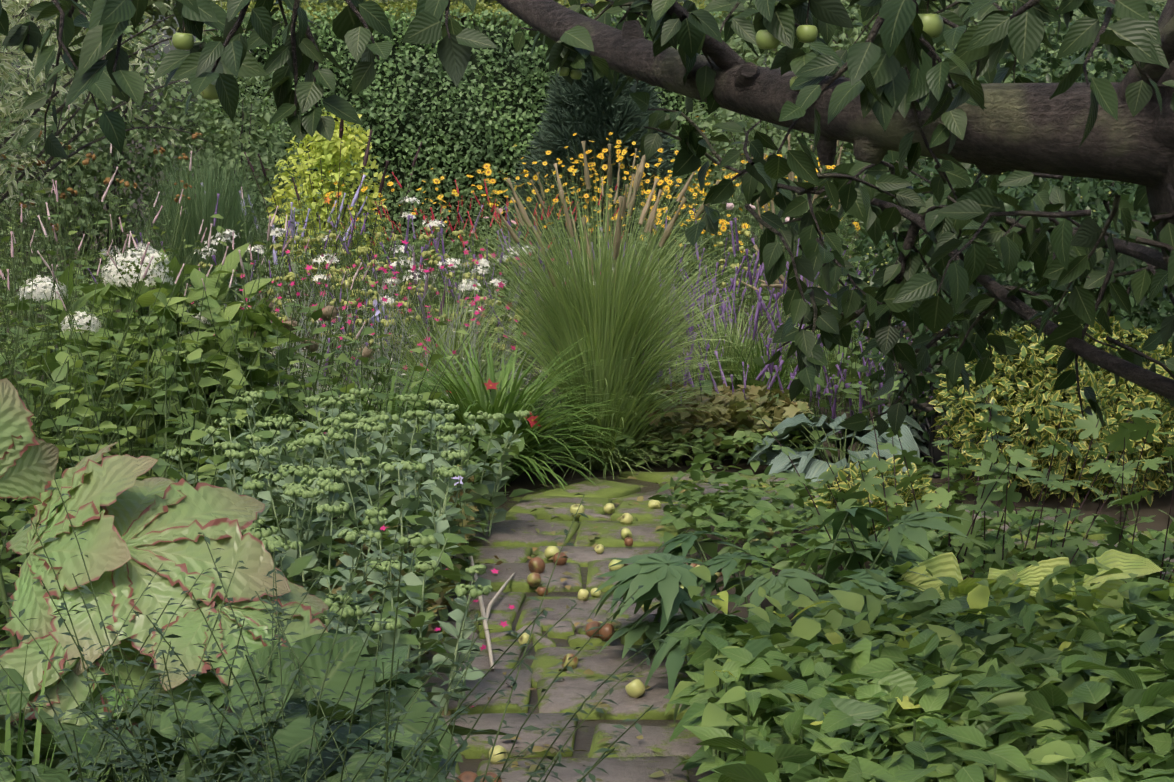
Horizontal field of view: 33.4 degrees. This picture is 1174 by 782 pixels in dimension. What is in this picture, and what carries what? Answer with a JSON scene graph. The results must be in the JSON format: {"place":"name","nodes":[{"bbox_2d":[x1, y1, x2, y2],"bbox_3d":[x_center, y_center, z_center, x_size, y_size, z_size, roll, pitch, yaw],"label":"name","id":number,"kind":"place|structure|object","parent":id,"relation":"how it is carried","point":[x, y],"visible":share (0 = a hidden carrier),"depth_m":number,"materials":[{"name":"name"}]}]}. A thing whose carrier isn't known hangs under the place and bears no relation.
{"place":"outdoors","nodes":[
{"label":"outdoors","id":0,"kind":"place"},
{"bbox_2d":[0,0,1128,138],"label":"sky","id":1,"kind":"structure","parent":0,"point":[166,49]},
{"bbox_2d":[0,139,1173,781],"bbox_3d":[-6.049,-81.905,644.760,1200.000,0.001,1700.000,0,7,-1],"label":"ground","id":2,"kind":"structure","parent":0,"point":[1164,503],"depth_m":10.05,"materials":[{"name":"soil"}]},
{"bbox_2d":[0,130,201,396],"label":"flower spikes","id":3,"kind":"object","parent":2,"relation":"on","point":[107,179],"visible":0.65,"depth_m":12.01,"materials":[{"name":"brown plant"}]},
{"bbox_2d":[0,0,252,222],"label":"variegated tree","id":4,"kind":"object","parent":2,"relation":"on","point":[18,12],"visible":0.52,"depth_m":12.41,"materials":[{"name":"green plant"}]},
{"bbox_2d":[0,378,328,769],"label":"plant","id":5,"kind":"object","parent":2,"relation":"on","point":[138,528],"visible":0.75,"depth_m":4.66,"materials":[{"name":"green plant"}]},
{"bbox_2d":[16,242,324,477],"bbox_3d":[-2.058,-0.063,9.616,1.466,1.304,1.174,0,7,-1],"label":"hydrangea","id":6,"kind":"object","parent":2,"relation":"on","point":[161,264],"visible":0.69,"depth_m":9.40,"materials":[{"name":"green plant"}]},
{"bbox_2d":[0,104,379,512],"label":"grass","id":7,"kind":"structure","parent":2,"relation":"on","point":[316,315],"depth_m":9.44,"materials":[{"name":"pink plant"}]},
{"bbox_2d":[126,137,285,334],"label":"ornamental grass","id":8,"kind":"object","parent":2,"relation":"on","point":[194,210],"depth_m":15.67,"materials":[{"name":"green plant"}]},
{"bbox_2d":[4,621,456,781],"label":"leaves","id":9,"kind":"object","parent":2,"relation":"on","point":[36,750],"visible":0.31,"depth_m":4.06,"materials":[{"name":"green plant"}]},
{"bbox_2d":[0,267,472,647],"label":"sedum plant","id":10,"kind":"object","parent":2,"relation":"on","point":[160,468],"visible":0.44,"depth_m":8.41,"materials":[{"name":"green plant"}]},
{"bbox_2d":[200,119,421,378],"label":"flower spikes","id":11,"kind":"object","parent":2,"relation":"on","point":[365,160],"visible":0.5,"depth_m":14.12,"materials":[{"name":"purple plant"}]},
{"bbox_2d":[100,388,529,753],"bbox_3d":[-1.015,0.497,6.958,1.560,0.674,3.337,0,7,-1],"label":"sedum clump","id":12,"kind":"object","parent":2,"relation":"on","point":[303,487],"visible":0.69,"depth_m":7.07,"materials":[{"name":"green plant"}]},
{"bbox_2d":[253,295,387,465],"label":"allium seedheads","id":13,"kind":"object","parent":2,"relation":"on","point":[326,315],"visible":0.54,"depth_m":10.18,"materials":[{"name":"plant"}]},
{"bbox_2d":[265,107,387,292],"bbox_3d":[-2.764,-2.013,20.842,1.298,2.129,1.204,0,7,-1],"label":"golden shrub","id":14,"kind":"object","parent":2,"relation":"on","point":[326,151],"visible":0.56,"depth_m":20.68,"materials":[{"name":"yellow plant"}]},
{"bbox_2d":[0,478,678,781],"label":"grass","id":15,"kind":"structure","parent":2,"relation":"on","point":[158,774],"depth_m":3.85,"materials":[{"name":"green plant"}]},
{"bbox_2d":[98,195,612,397],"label":"flowers","id":16,"kind":"object","parent":2,"relation":"on","point":[318,260],"visible":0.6,"depth_m":12.41,"materials":[{"name":"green plant"}]},
{"bbox_2d":[199,226,528,399],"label":"flowering plants","id":17,"kind":"object","parent":2,"relation":"on","point":[290,276],"visible":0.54,"depth_m":12.81,"materials":[{"name":"green plant"}]},
{"bbox_2d":[180,240,600,440],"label":"pink flowers","id":18,"kind":"object","parent":2,"relation":"on","point":[472,303],"visible":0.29,"depth_m":11.22,"materials":[{"name":"pink plant"}]},
{"bbox_2d":[390,245,446,395],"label":"acanthus spikes","id":19,"kind":"object","parent":2,"relation":"on","point":[426,285],"visible":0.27,"depth_m":11.95,"materials":[{"name":"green plant"}]},
{"bbox_2d":[324,190,516,317],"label":"flower spikes","id":20,"kind":"object","parent":2,"relation":"on","point":[328,200],"visible":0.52,"depth_m":18.91,"materials":[{"name":"plant"}]},
{"bbox_2d":[276,321,632,495],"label":"daylilies","id":21,"kind":"object","parent":2,"relation":"on","point":[472,401],"visible":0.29,"depth_m":9.77,"materials":[{"name":"green plant"}]},
{"bbox_2d":[194,0,729,258],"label":"beech hedge","id":22,"kind":"object","parent":2,"relation":"on","point":[407,100],"visible":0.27,"depth_m":27.74,"materials":[{"name":"green plant"}]},
{"bbox_2d":[341,172,629,342],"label":"flowering perennials","id":23,"kind":"object","parent":2,"relation":"on","point":[463,245],"visible":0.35,"depth_m":17.24,"materials":[{"name":"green plant"}]},
{"bbox_2d":[87,193,1001,449],"bbox_3d":[-0.179,-0.620,13.035,6.992,1.325,4.390,2,8,16],"label":"purple salvia","id":24,"kind":"object","parent":2,"relation":"on","point":[758,309],"visible":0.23,"depth_m":12.53,"materials":[{"name":"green plant"}]},
{"bbox_2d":[318,379,813,707],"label":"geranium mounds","id":25,"kind":"object","parent":2,"relation":"on","point":[735,405],"visible":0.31,"depth_m":10.33,"materials":[{"name":"green plant"}]},
{"bbox_2d":[0,0,1163,229],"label":"trees","id":26,"kind":"object","parent":2,"relation":"on","point":[162,10],"visible":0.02,"depth_m":37.09,"materials":[{"name":"green plant"}]},
{"bbox_2d":[0,0,1165,282],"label":"shrubs","id":27,"kind":"object","parent":2,"relation":"on","point":[236,142],"visible":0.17,"depth_m":23.80,"materials":[{"name":"green plant"}]},
{"bbox_2d":[0,234,1168,781],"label":"foliage","id":28,"kind":"object","parent":2,"relation":"on","point":[292,736],"visible":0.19,"depth_m":6.30,"materials":[{"name":"green plant"}]},
{"bbox_2d":[359,141,811,478],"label":"ornamental grass","id":29,"kind":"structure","parent":2,"relation":"on","point":[623,338],"depth_m":10.06,"materials":[{"name":"green plant"}]},
{"bbox_2d":[0,122,1173,522],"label":"flowering plants","id":30,"kind":"object","parent":2,"relation":"on","point":[12,226],"visible":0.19,"depth_m":12.67,"materials":[{"name":"green plant"}]},
{"bbox_2d":[0,0,1173,435],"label":"apple tree","id":31,"kind":"object","parent":2,"relation":"on","point":[896,92],"visible":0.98,"depth_m":4.17,"materials":[{"name":"green plant"}]},
{"bbox_2d":[2,0,1060,99],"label":"apples","id":32,"kind":"object","parent":31,"relation":"attached to","point":[573,47],"visible":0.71,"depth_m":3.90,"materials":[{"name":"green plant"}]},
{"bbox_2d":[503,62,708,270],"bbox_3d":[0.234,-2.889,23.791,2.515,3.056,2.518,0,7,-1],"label":"conifer","id":33,"kind":"object","parent":2,"relation":"on","point":[585,107],"visible":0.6,"depth_m":23.23,"materials":[{"name":"green plant"}]},
{"bbox_2d":[322,116,925,327],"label":"yellow flowers","id":34,"kind":"object","parent":2,"relation":"on","point":[605,167],"visible":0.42,"depth_m":20.09,"materials":[{"name":"yellow plant"}]},
{"bbox_2d":[586,506,968,698],"bbox_3d":[0.682,0.716,6.344,1.377,0.619,1.367,0,7,-1],"label":"hellebore","id":35,"kind":"object","parent":2,"relation":"on","point":[661,577],"visible":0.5,"depth_m":6.34,"materials":[{"name":"green plant"}]},
{"bbox_2d":[717,196,837,396],"bbox_3d":[1.431,-0.807,14.700,0.928,1.268,3.412,1,7,6],"label":"phlomis and alliums","id":36,"kind":"object","parent":2,"relation":"on","point":[744,231],"visible":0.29,"depth_m":14.72,"materials":[{"name":"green plant"}]},
{"bbox_2d":[669,134,954,401],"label":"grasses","id":37,"kind":"object","parent":2,"relation":"on","point":[777,285],"visible":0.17,"depth_m":13.09,"materials":[{"name":"green plant"}]},
{"bbox_2d":[748,406,930,485],"bbox_3d":[1.314,0.338,10.103,0.927,0.545,1.029,3,8,20],"label":"blue hosta","id":38,"kind":"object","parent":2,"relation":"on","point":[807,464],"visible":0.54,"depth_m":9.91,"materials":[{"name":"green plant"}]},
{"bbox_2d":[664,500,1173,781],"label":"ground cover","id":39,"kind":"object","parent":2,"relation":"on","point":[763,698],"visible":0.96,"depth_m":4.76,"materials":[{"name":"green plant"}]},
{"bbox_2d":[749,368,1173,582],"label":"leafy perennial","id":40,"kind":"object","parent":2,"relation":"on","point":[986,491],"visible":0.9,"depth_m":7.01,"materials":[{"name":"green plant"}]},
{"bbox_2d":[804,316,1173,547],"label":"euonymus shrubs","id":41,"kind":"object","parent":2,"relation":"on","point":[1053,413],"visible":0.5,"depth_m":9.19,"materials":[{"name":"green plant"}]},
{"bbox_2d":[837,0,1173,477],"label":"dark shrub","id":42,"kind":"object","parent":2,"relation":"on","point":[1083,198],"visible":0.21,"depth_m":10.02,"materials":[{"name":"green plant"}]},
{"bbox_2d":[898,549,1162,653],"bbox_3d":[1.414,0.722,6.314,0.922,0.392,0.315,0,7,-1],"label":"hosta","id":43,"kind":"object","parent":2,"relation":"on","point":[944,565],"visible":0.19,"depth_m":6.34,"materials":[{"name":"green plant"}]},
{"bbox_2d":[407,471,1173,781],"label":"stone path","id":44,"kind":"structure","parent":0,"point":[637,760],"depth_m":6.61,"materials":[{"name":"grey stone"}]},
{"bbox_2d":[456,500,777,781],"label":"fallen apples","id":45,"kind":"object","parent":44,"relation":"on","point":[635,688],"visible":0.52,"depth_m":7.24,"materials":[{"name":"food"}]},
{"bbox_2d":[441,472,1143,780],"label":"path litter","id":46,"kind":"object","parent":44,"relation":"on","point":[490,654],"visible":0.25,"depth_m":6.82,"materials":[{"name":"brown plant"}]}
]}

